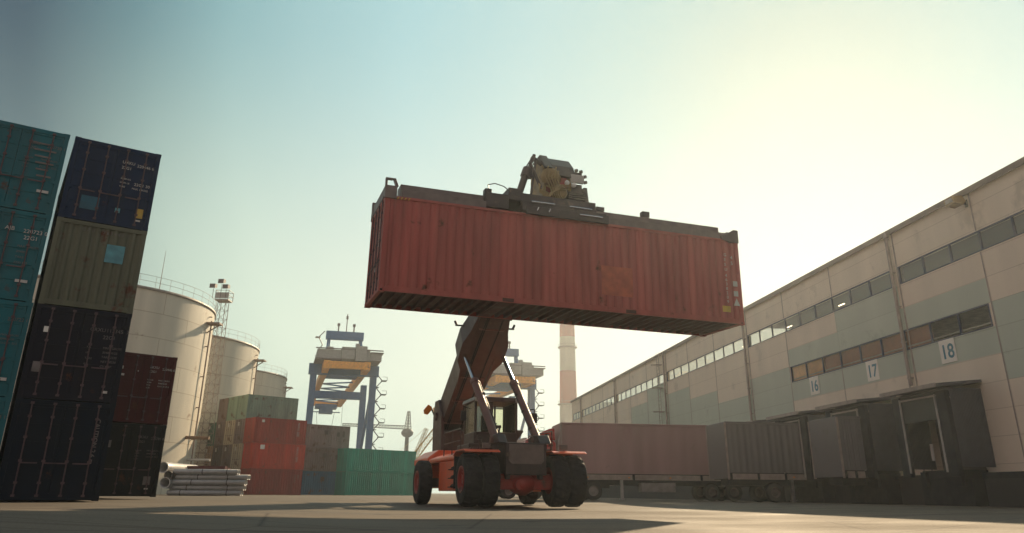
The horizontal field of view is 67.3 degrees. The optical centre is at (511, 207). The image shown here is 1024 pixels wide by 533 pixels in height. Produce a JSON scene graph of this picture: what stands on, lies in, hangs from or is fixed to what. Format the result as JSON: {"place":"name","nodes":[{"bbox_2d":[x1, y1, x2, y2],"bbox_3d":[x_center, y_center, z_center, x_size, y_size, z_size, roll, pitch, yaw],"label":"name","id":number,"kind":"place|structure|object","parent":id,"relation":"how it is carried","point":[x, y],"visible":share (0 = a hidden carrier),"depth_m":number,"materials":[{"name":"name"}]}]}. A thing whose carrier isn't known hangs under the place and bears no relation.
{"place":"outdoors","nodes":[
{"label":"outdoors","id":0,"kind":"place"},
{"bbox_2d":[220,444,232,467],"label":"shipping container","id":1,"kind":"object","parent":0,"point":[226,455],"visible":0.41,"depth_m":84.78,"materials":[{"name":"brown metal"}]},
{"bbox_2d":[220,445,227,465],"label":"door","id":2,"kind":"structure","parent":1,"relation":"in","point":[224,454],"depth_m":85.16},
{"bbox_2d":[225,445,231,466],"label":"door","id":3,"kind":"structure","parent":1,"relation":"in","point":[229,447],"depth_m":84.44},
{"bbox_2d":[223,420,235,444],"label":"shipping container","id":4,"kind":"object","parent":1,"relation":"on","point":[229,432],"visible":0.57,"depth_m":85.63,"materials":[{"name":"brown metal"}]},
{"bbox_2d":[224,421,230,443],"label":"door","id":5,"kind":"structure","parent":4,"relation":"in","point":[227,430],"depth_m":86.04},
{"bbox_2d":[228,421,234,443],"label":"door","id":6,"kind":"structure","parent":4,"relation":"in","point":[230,440],"depth_m":85.26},
{"bbox_2d":[226,396,238,420],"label":"shipping container","id":7,"kind":"object","parent":4,"relation":"on","point":[232,408],"visible":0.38,"depth_m":86.56,"materials":[{"name":"green metal"}]},
{"bbox_2d":[227,398,233,418],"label":"door","id":8,"kind":"structure","parent":7,"relation":"in","point":[231,401],"depth_m":86.95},
{"bbox_2d":[231,397,237,418],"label":"door","id":9,"kind":"structure","parent":7,"relation":"in","point":[235,399],"depth_m":86.25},
{"bbox_2d":[230,443,243,468],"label":"shipping container","id":10,"kind":"object","parent":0,"point":[236,456],"visible":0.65,"depth_m":82.91,"materials":[{"name":"brown metal"}]},
{"bbox_2d":[230,444,237,467],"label":"door","id":11,"kind":"structure","parent":10,"relation":"in","point":[234,453],"depth_m":83.39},
{"bbox_2d":[235,444,241,467],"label":"door","id":12,"kind":"structure","parent":10,"relation":"in","point":[239,447],"depth_m":82.66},
{"bbox_2d":[233,418,245,443],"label":"shipping container","id":13,"kind":"object","parent":10,"relation":"on","point":[239,431],"visible":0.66,"depth_m":83.95,"materials":[{"name":"brown metal"}]},
{"bbox_2d":[234,420,240,442],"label":"door","id":14,"kind":"structure","parent":13,"relation":"in","point":[237,429],"depth_m":84.31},
{"bbox_2d":[238,420,244,441],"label":"door","id":15,"kind":"structure","parent":13,"relation":"in","point":[242,424],"depth_m":83.55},
{"bbox_2d":[0,493,1023,532],"bbox_3d":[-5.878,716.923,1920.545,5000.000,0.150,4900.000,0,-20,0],"label":"ground","id":16,"kind":"structure","parent":0,"point":[442,513],"depth_m":14.48,"materials":[{"name":"concrete"}]},
{"bbox_2d":[0,397,11,445],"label":"shipping container","id":17,"kind":"object","parent":16,"relation":"on","point":[5,402],"visible":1,"depth_m":20.43,"materials":[{"name":"teal metal"}]},
{"bbox_2d":[0,402,5,420],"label":"door","id":18,"kind":"structure","parent":17,"relation":"in","point":[2,411],"depth_m":20.44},
{"bbox_2d":[0,299,33,396],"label":"shipping container","id":19,"kind":"object","parent":17,"relation":"on","point":[14,318],"visible":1,"depth_m":21.02,"materials":[{"name":"teal metal"}]},
{"bbox_2d":[0,303,27,389],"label":"door","id":20,"kind":"structure","parent":19,"relation":"in","point":[7,351],"depth_m":21.00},
{"bbox_2d":[0,207,51,301],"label":"shipping container","id":21,"kind":"object","parent":19,"relation":"on","point":[23,235],"visible":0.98,"depth_m":21.73,"materials":[{"name":"teal metal"}]},
{"bbox_2d":[0,211,45,296],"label":"door","id":22,"kind":"structure","parent":21,"relation":"in","point":[10,270],"depth_m":21.70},
{"bbox_2d":[0,120,69,214],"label":"shipping container","id":23,"kind":"object","parent":21,"relation":"on","point":[32,159],"visible":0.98,"depth_m":22.47,"materials":[{"name":"teal metal"}]},
{"bbox_2d":[0,124,21,200],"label":"door","id":24,"kind":"structure","parent":23,"relation":"in","point":[10,135],"depth_m":22.28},
{"bbox_2d":[5,129,64,209],"bbox_3d":[-13.999,-1.121,22.517,1.270,2.421,0.120,13,-24,-31],"label":"door","id":25,"kind":"structure","parent":23,"relation":"in","point":[24,182],"depth_m":22.51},
{"bbox_2d":[0,398,115,500],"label":"shipping container","id":26,"kind":"object","parent":16,"relation":"on","point":[53,450],"visible":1,"depth_m":20.86,"materials":[{"name":"black metal"}]},
{"bbox_2d":[0,401,65,496],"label":"door","id":27,"kind":"structure","parent":26,"relation":"in","point":[36,436],"depth_m":20.57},
{"bbox_2d":[8,303,131,413],"bbox_3d":[-13.951,5.019,24.103,2.448,2.591,6.091,13,-24,-31],"label":"shipping container","id":28,"kind":"object","parent":26,"relation":"on","point":[73,354],"visible":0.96,"depth_m":21.77,"materials":[{"name":"black metal"}]},
{"bbox_2d":[22,307,84,396],"bbox_3d":[-12.740,4.042,21.503,1.270,2.421,0.120,13,-24,-31],"label":"door","id":29,"kind":"structure","parent":28,"relation":"in","point":[56,349],"depth_m":21.48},
{"bbox_2d":[26,216,147,335],"bbox_3d":[-13.948,2.599,25.029,2.444,2.591,6.091,13,-24,-31],"label":"shipping container","id":30,"kind":"object","parent":28,"relation":"on","point":[91,265],"visible":0.81,"depth_m":22.68,"materials":[{"name":"green metal"}]},
{"bbox_2d":[43,136,161,261],"bbox_3d":[-13.913,0.163,25.914,2.444,2.591,6.091,13,-24,-31],"label":"shipping container","id":31,"kind":"object","parent":30,"relation":"on","point":[108,184],"visible":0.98,"depth_m":23.57,"materials":[{"name":"blue metal"}]},
{"bbox_2d":[63,141,118,218],"bbox_3d":[-12.701,-0.813,23.314,1.270,2.421,0.120,13,-24,-31],"label":"door","id":32,"kind":"structure","parent":31,"relation":"in","point":[94,167],"depth_m":23.32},
{"bbox_2d":[105,149,156,225],"bbox_3d":[-11.844,-0.609,23.841,1.270,2.421,0.120,13,-24,-31],"label":"door","id":33,"kind":"structure","parent":31,"relation":"in","point":[127,199],"depth_m":23.86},
{"bbox_2d":[69,312,127,398],"bbox_3d":[-11.884,4.246,22.029,1.270,2.421,0.120,13,-24,-31],"label":"door","id":34,"kind":"structure","parent":28,"relation":"in","point":[91,379],"depth_m":22.04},
{"bbox_2d":[49,404,110,496],"bbox_3d":[-11.904,6.673,21.123,1.270,2.421,0.120,13,-24,-31],"label":"door","id":35,"kind":"structure","parent":26,"relation":"in","point":[73,473],"depth_m":21.13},
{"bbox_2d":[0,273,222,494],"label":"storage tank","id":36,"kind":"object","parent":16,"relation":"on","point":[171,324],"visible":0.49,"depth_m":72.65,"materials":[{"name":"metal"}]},
{"bbox_2d":[99,422,166,496],"bbox_3d":[-16.296,10.102,30.539,2.444,2.591,6.091,19,-27,-40],"label":"shipping container","id":37,"kind":"object","parent":16,"relation":"on","point":[133,460],"visible":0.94,"depth_m":28.63,"materials":[{"name":"metal"}]},
{"bbox_2d":[100,425,132,493],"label":"door","id":38,"kind":"structure","parent":37,"relation":"in","point":[117,454],"depth_m":28.26,"materials":[{"name":"metal"}]},
{"bbox_2d":[122,426,163,493],"bbox_3d":[-13.879,9.467,28.827,1.270,2.421,0.120,19,-27,-40],"label":"door","id":39,"kind":"structure","parent":37,"relation":"in","point":[142,466],"depth_m":28.85,"materials":[{"name":"metal"}]},
{"bbox_2d":[113,352,177,424],"bbox_3d":[-16.276,7.665,31.448,2.444,2.591,6.091,19,-27,-40],"label":"shipping container","id":40,"kind":"object","parent":37,"relation":"on","point":[145,389],"visible":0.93,"depth_m":29.54,"materials":[{"name":"red metal"}]},
{"bbox_2d":[113,355,144,419],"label":"door","id":41,"kind":"structure","parent":40,"relation":"in","point":[129,386],"depth_m":29.17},
{"bbox_2d":[135,356,173,421],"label":"door","id":42,"kind":"structure","parent":40,"relation":"in","point":[152,404],"depth_m":29.76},
{"bbox_2d":[159,477,172,488],"bbox_3d":[-25.224,21.078,58.650,0.780,0.780,6.020,0,-20,0],"label":"steel pipe","id":43,"kind":"object","parent":16,"relation":"on","point":[164,483],"visible":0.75,"depth_m":56.12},
{"bbox_2d":[164,471,175,478],"bbox_3d":[-25.070,20.577,58.848,0.600,0.600,6.000,0,-20,0],"label":"steel pipe","id":44,"kind":"object","parent":43,"relation":"on","point":[171,474],"visible":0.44,"depth_m":56.31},
{"bbox_2d":[160,462,197,472],"bbox_3d":[-25.515,20.083,59.020,0.780,0.780,6.020,0,-20,0],"label":"steel pipe","id":45,"kind":"object","parent":44,"relation":"on","point":[166,466],"visible":0.52,"depth_m":57.15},
{"bbox_2d":[185,436,209,460],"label":"pipeline","id":46,"kind":"object","parent":16,"relation":"on","point":[198,438],"visible":0.26,"depth_m":73.03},
{"bbox_2d":[166,490,241,495],"bbox_3d":[-22.497,20.883,56.180,5.350,0.384,0.384,0,-20,0],"label":"steel pipe","id":47,"kind":"object","parent":16,"relation":"on","point":[209,492],"visible":1,"depth_m":56.03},
{"bbox_2d":[169,485,244,489],"bbox_3d":[-22.410,20.612,56.495,5.400,0.384,0.384,0,-20,0],"label":"steel pipe","id":48,"kind":"object","parent":47,"relation":"on","point":[207,487],"visible":0.97,"depth_m":56.34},
{"bbox_2d":[172,479,245,484],"bbox_3d":[-22.321,20.201,56.435,5.450,0.384,0.384,0,-20,0],"label":"steel pipe","id":49,"kind":"object","parent":48,"relation":"on","point":[204,482],"visible":1,"depth_m":56.29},
{"bbox_2d":[174,474,248,479],"bbox_3d":[-22.234,19.930,56.750,5.500,0.384,0.384,0,-20,0],"label":"steel pipe","id":50,"kind":"object","parent":49,"relation":"on","point":[209,477],"visible":1,"depth_m":56.60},
{"bbox_2d":[173,469,238,474],"bbox_3d":[-22.571,19.515,56.690,4.700,0.384,0.384,0,-20,0],"label":"steel pipe","id":51,"kind":"object","parent":50,"relation":"on","point":[209,471],"visible":1,"depth_m":56.53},
{"bbox_2d":[203,446,212,465],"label":"shipping container","id":52,"kind":"object","parent":16,"relation":"on","point":[208,451],"visible":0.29,"depth_m":88.14,"materials":[{"name":"brown metal"}]},
{"bbox_2d":[206,422,216,445],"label":"shipping container","id":53,"kind":"object","parent":52,"relation":"on","point":[212,435],"visible":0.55,"depth_m":88.86,"materials":[{"name":"green metal"}]},
{"bbox_2d":[209,424,215,444],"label":"door","id":54,"kind":"structure","parent":53,"relation":"in","point":[213,428],"depth_m":88.80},
{"bbox_2d":[187,466,229,495],"bbox_3d":[-23.827,21.442,60.210,3.100,2.150,1.950,0,-20,0],"label":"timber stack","id":55,"kind":"object","parent":16,"relation":"on","point":[207,467],"visible":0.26,"depth_m":59.63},
{"bbox_2d":[194,279,233,465],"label":"lighting mast","id":56,"kind":"object","parent":16,"relation":"on","point":[218,294],"visible":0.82,"depth_m":82.56,"materials":[{"name":"metal"}]},
{"bbox_2d":[211,445,222,465],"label":"shipping container","id":57,"kind":"object","parent":16,"relation":"on","point":[216,456],"visible":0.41,"depth_m":86.55,"materials":[{"name":"brown metal"}]},
{"bbox_2d":[211,446,217,465],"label":"door","id":58,"kind":"structure","parent":57,"relation":"in","point":[214,454],"depth_m":86.90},
{"bbox_2d":[215,446,221,465],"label":"door","id":59,"kind":"structure","parent":57,"relation":"in","point":[219,448],"depth_m":86.16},
{"bbox_2d":[213,421,225,445],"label":"shipping container","id":60,"kind":"object","parent":57,"relation":"on","point":[219,434],"visible":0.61,"depth_m":87.41,"materials":[{"name":"brown metal"}]},
{"bbox_2d":[214,423,220,443],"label":"door","id":61,"kind":"structure","parent":60,"relation":"in","point":[218,424],"depth_m":87.76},
{"bbox_2d":[218,422,224,443],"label":"door","id":62,"kind":"structure","parent":60,"relation":"in","point":[222,424],"depth_m":87.05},
{"bbox_2d":[217,398,228,421],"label":"shipping container","id":63,"kind":"object","parent":60,"relation":"on","point":[222,411],"visible":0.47,"depth_m":88.31,"materials":[{"name":"brown metal"}]},
{"bbox_2d":[218,400,223,420],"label":"door","id":64,"kind":"structure","parent":63,"relation":"in","point":[221,401],"depth_m":88.73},
{"bbox_2d":[222,399,227,419],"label":"door","id":65,"kind":"structure","parent":63,"relation":"in","point":[226,400],"depth_m":88.01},
{"bbox_2d":[193,328,266,465],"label":"storage tank","id":66,"kind":"object","parent":16,"relation":"on","point":[240,364],"visible":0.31,"depth_m":93.84,"materials":[{"name":"metal"}]},
{"bbox_2d":[237,468,302,494],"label":"shipping container","id":67,"kind":"object","parent":16,"relation":"on","point":[274,481],"visible":0.88,"depth_m":81.31,"materials":[{"name":"red metal"}]},
{"bbox_2d":[241,442,305,469],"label":"shipping container","id":68,"kind":"object","parent":67,"relation":"on","point":[271,456],"visible":0.99,"depth_m":82.11,"materials":[{"name":"metal"}]},
{"bbox_2d":[242,444,248,466],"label":"door","id":69,"kind":"structure","parent":68,"relation":"in","point":[246,446],"depth_m":81.72,"materials":[{"name":"metal"}]},
{"bbox_2d":[246,444,252,466],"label":"door","id":70,"kind":"structure","parent":68,"relation":"in","point":[250,450],"depth_m":80.98,"materials":[{"name":"metal"}]},
{"bbox_2d":[243,417,306,444],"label":"shipping container","id":71,"kind":"object","parent":68,"relation":"on","point":[271,430],"visible":0.96,"depth_m":82.94,"materials":[{"name":"red metal"}]},
{"bbox_2d":[244,419,250,440],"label":"door","id":72,"kind":"structure","parent":71,"relation":"in","point":[248,421],"depth_m":82.56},
{"bbox_2d":[248,418,254,440],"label":"door","id":73,"kind":"structure","parent":71,"relation":"in","point":[251,432],"depth_m":81.80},
{"bbox_2d":[236,394,298,419],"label":"shipping container","id":74,"kind":"object","parent":71,"relation":"on","point":[252,405],"visible":0.73,"depth_m":85.58,"materials":[{"name":"green metal"}]},
{"bbox_2d":[237,396,243,417],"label":"door","id":75,"kind":"structure","parent":74,"relation":"in","point":[239,414],"depth_m":85.22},
{"bbox_2d":[241,395,247,416],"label":"door","id":76,"kind":"structure","parent":74,"relation":"in","point":[245,400],"depth_m":84.50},
{"bbox_2d":[254,363,292,396],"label":"storage tank","id":77,"kind":"object","parent":16,"relation":"on","point":[269,383],"visible":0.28,"depth_m":121.12,"materials":[{"name":"metal"}]},
{"bbox_2d":[300,471,335,494],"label":"shipping container","id":78,"kind":"object","parent":16,"relation":"on","point":[318,483],"visible":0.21,"depth_m":88.50,"materials":[{"name":"blue metal"}]},
{"bbox_2d":[303,447,344,471],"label":"shipping container","id":79,"kind":"object","parent":78,"relation":"on","point":[320,459],"visible":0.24,"depth_m":89.45,"materials":[{"name":"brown metal"}]},
{"bbox_2d":[305,424,350,448],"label":"shipping container","id":80,"kind":"object","parent":79,"relation":"on","point":[326,436],"visible":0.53,"depth_m":90.73,"materials":[{"name":"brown metal"}]},
{"bbox_2d":[305,314,387,448],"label":"gantry crane","id":81,"kind":"object","parent":16,"relation":"on","point":[357,363],"visible":0.72,"depth_m":140.95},
{"bbox_2d":[334,471,413,495],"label":"shipping container","id":82,"kind":"object","parent":16,"relation":"on","point":[364,483],"visible":0.94,"depth_m":90.93,"materials":[{"name":"green metal"}]},
{"bbox_2d":[334,473,339,493],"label":"door","id":83,"kind":"structure","parent":82,"relation":"in","point":[337,481],"depth_m":89.58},
{"bbox_2d":[339,473,344,493],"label":"door","id":84,"kind":"structure","parent":82,"relation":"in","point":[342,475],"depth_m":88.90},
{"bbox_2d":[335,448,415,472],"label":"shipping container","id":85,"kind":"object","parent":82,"relation":"on","point":[368,460],"visible":0.94,"depth_m":91.89,"materials":[{"name":"green metal"}]},
{"bbox_2d":[336,450,341,469],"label":"door","id":86,"kind":"structure","parent":85,"relation":"in","point":[339,457],"depth_m":90.48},
{"bbox_2d":[341,449,346,469],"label":"door","id":87,"kind":"structure","parent":85,"relation":"in","point":[344,451],"depth_m":89.83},
{"bbox_2d":[342,411,412,450],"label":"tower crane","id":88,"kind":"object","parent":16,"relation":"on","point":[406,432],"visible":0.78,"depth_m":288.55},
{"bbox_2d":[408,428,432,458],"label":"lattice crane","id":89,"kind":"object","parent":16,"relation":"on","point":[422,441],"visible":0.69,"depth_m":141.82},
{"bbox_2d":[433,341,545,439],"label":"gantry crane","id":90,"kind":"object","parent":16,"relation":"on","point":[526,374],"visible":0.31,"depth_m":153.09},
{"bbox_2d":[499,438,526,498],"bbox_3d":[1.351,17.512,51.541,5.500,3.842,2.800,3,-21,-7],"label":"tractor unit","id":91,"kind":"object","parent":16,"relation":"on","point":[505,494],"visible":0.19,"depth_m":49.86,"materials":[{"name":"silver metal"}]},
{"bbox_2d":[371,154,738,506],"bbox_3d":[-0.051,5.446,29.428,12.298,11.168,13.637,7,-21,-16],"label":"reach stacker","id":92,"kind":"object","parent":16,"relation":"on","point":[466,462],"visible":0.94,"depth_m":25.71,"materials":[{"name":"red metal"}]},
{"bbox_2d":[364,196,744,336],"bbox_3d":[1.572,2.143,25.188,12.225,2.923,2.447,8,-21,-18],"label":"shipping container","id":93,"kind":"object","parent":92,"relation":"hanging from","point":[428,256],"visible":1,"depth_m":24.03,"materials":[{"name":"red metal"}]},
{"bbox_2d":[366,212,378,301],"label":"door","id":94,"kind":"structure","parent":93,"relation":"in","point":[370,275],"depth_m":23.82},
{"bbox_2d":[372,200,383,294],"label":"door","id":95,"kind":"structure","parent":93,"relation":"in","point":[379,231],"depth_m":22.86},
{"bbox_2d":[510,428,608,499],"bbox_3d":[2.780,14.768,44.156,5.500,3.842,2.800,3,-21,-7],"label":"tractor unit","id":96,"kind":"object","parent":16,"relation":"on","point":[594,490],"visible":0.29,"depth_m":43.02,"materials":[{"name":"red metal"}]},
{"bbox_2d":[558,324,576,422],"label":"chimney","id":97,"kind":"object","parent":16,"relation":"on","point":[567,347],"visible":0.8,"depth_m":266.68,"materials":[{"name":"concrete"}]},
{"bbox_2d":[552,422,749,500],"bbox_3d":[8.656,14.974,45.021,12.320,4.150,2.580,3,-21,-7],"label":"box trailer","id":98,"kind":"object","parent":16,"relation":"on","point":[657,457],"visible":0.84,"depth_m":43.89,"materials":[{"name":"metal"}]},
{"bbox_2d":[705,421,806,501],"bbox_3d":[13.113,13.497,40.621,4.740,3.910,2.580,3,-21,-7],"label":"box trailer","id":99,"kind":"object","parent":16,"relation":"on","point":[757,457],"visible":0.88,"depth_m":39.70,"materials":[{"name":"metal"}]},
{"bbox_2d":[570,157,1023,475],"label":"warehouse","id":100,"kind":"structure","parent":16,"relation":"on","point":[899,302],"depth_m":37.24,"materials":[{"name":"paint"}]},
{"bbox_2d":[582,396,613,416],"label":"window","id":101,"kind":"structure","parent":100,"relation":"in","point":[612,396],"depth_m":89.90,"materials":[{"name":"glass"}]},
{"bbox_2d":[616,374,662,401],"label":"window","id":102,"kind":"structure","parent":100,"relation":"in","point":[661,374],"depth_m":73.31,"materials":[{"name":"glass"}]},
{"bbox_2d":[667,338,743,381],"bbox_3d":[14.385,11.804,58.525,0.080,0.820,15.900,3,-21,-7],"label":"window","id":103,"kind":"structure","parent":100,"relation":"in","point":[734,352],"depth_m":57.76,"materials":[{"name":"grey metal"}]},
{"bbox_2d":[746,418,785,501],"bbox_3d":[14.741,15.131,45.979,2.000,4.620,3.680,3,-21,-7],"label":"dock shelter","id":104,"kind":"object","parent":100,"relation":"attached to","point":[766,499],"visible":0.01,"depth_m":44.93,"materials":[{"name":"black rubber"}]},
{"bbox_2d":[766,409,836,502],"bbox_3d":[15.486,13.231,40.871,2.000,4.620,3.680,3,-21,-7],"label":"dock shelter","id":105,"kind":"object","parent":100,"relation":"attached to","point":[818,490],"visible":0.45,"depth_m":39.79,"materials":[{"name":"black rubber"}]},
{"bbox_2d":[809,376,819,394],"bbox_3d":[16.520,9.747,41.995,0.028,0.950,0.960,3,-21,-7],"label":"number sign","id":106,"kind":"object","parent":100,"relation":"attached to","point":[814,385],"visible":1,"depth_m":41.97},
{"bbox_2d":[747,271,891,347],"bbox_3d":[16.617,6.105,43.202,0.080,0.820,15.900,3,-21,-7],"label":"window","id":107,"kind":"structure","parent":100,"relation":"in","point":[868,281],"depth_m":41.87,"materials":[{"name":"glass"}]},
{"bbox_2d":[815,396,902,503],"bbox_3d":[16.230,11.332,35.764,2.000,4.620,3.680,3,-21,-7],"label":"dock shelter","id":108,"kind":"object","parent":100,"relation":"attached to","point":[882,486],"visible":0.63,"depth_m":34.46,"materials":[{"name":"black rubber"}]},
{"bbox_2d":[865,359,879,381],"bbox_3d":[17.271,7.830,36.841,0.030,0.950,0.960,3,-21,-7],"label":"number sign","id":109,"kind":"object","parent":100,"relation":"attached to","point":[872,370],"visible":1,"depth_m":36.81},
{"bbox_2d":[790,303,992,382],"bbox_3d":[17.337,6.940,37.101,0.080,0.900,16.250,3,-21,-7],"label":"window","id":110,"kind":"structure","parent":100,"relation":"in","point":[958,316],"depth_m":35.29,"materials":[{"name":"brown metal"}]},
{"bbox_2d":[879,379,995,505],"bbox_3d":[16.974,9.432,30.656,2.000,4.620,3.680,3,-21,-7],"label":"dock shelter","id":111,"kind":"object","parent":100,"relation":"attached to","point":[958,415],"visible":1,"depth_m":29.73,"materials":[{"name":"black rubber"}]},
{"bbox_2d":[935,401,986,469],"bbox_3d":[17.914,9.118,30.910,0.090,2.800,2.400,3,-21,-7],"label":"dock door","id":112,"kind":"structure","parent":111,"relation":"in","point":[936,422],"depth_m":31.56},
{"bbox_2d":[938,338,957,363],"bbox_3d":[18.009,5.948,31.780,0.028,0.950,0.960,3,-21,-7],"label":"number sign","id":113,"kind":"object","parent":100,"relation":"attached to","point":[947,349],"visible":1,"depth_m":31.75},
{"bbox_2d":[943,196,967,208],"bbox_3d":[18.049,-0.199,31.164,0.800,0.378,0.560,3,-21,-7],"label":"floodlight","id":114,"kind":"object","parent":100,"relation":"attached to","point":[953,202],"visible":1,"depth_m":31.00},
{"bbox_2d":[897,210,1023,283],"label":"window","id":115,"kind":"structure","parent":100,"relation":"in","point":[1010,217],"depth_m":31.25,"materials":[{"name":"grey metal"}]},
{"bbox_2d":[600,471,1023,506],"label":"loading ramp","id":116,"kind":"structure","parent":16,"relation":"on","point":[1004,489],"depth_m":33.11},
{"bbox_2d":[807,416,877,484],"bbox_3d":[15.344,11.318,35.618,1.800,2.930,2.580,3,-21,-7],"label":"box trailer","id":117,"kind":"object","parent":16,"relation":"on","point":[837,450],"visible":0.8,"depth_m":34.79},
{"bbox_2d":[0,0,1023,493],"label":"sky","id":118,"kind":"structure","parent":0,"point":[810,131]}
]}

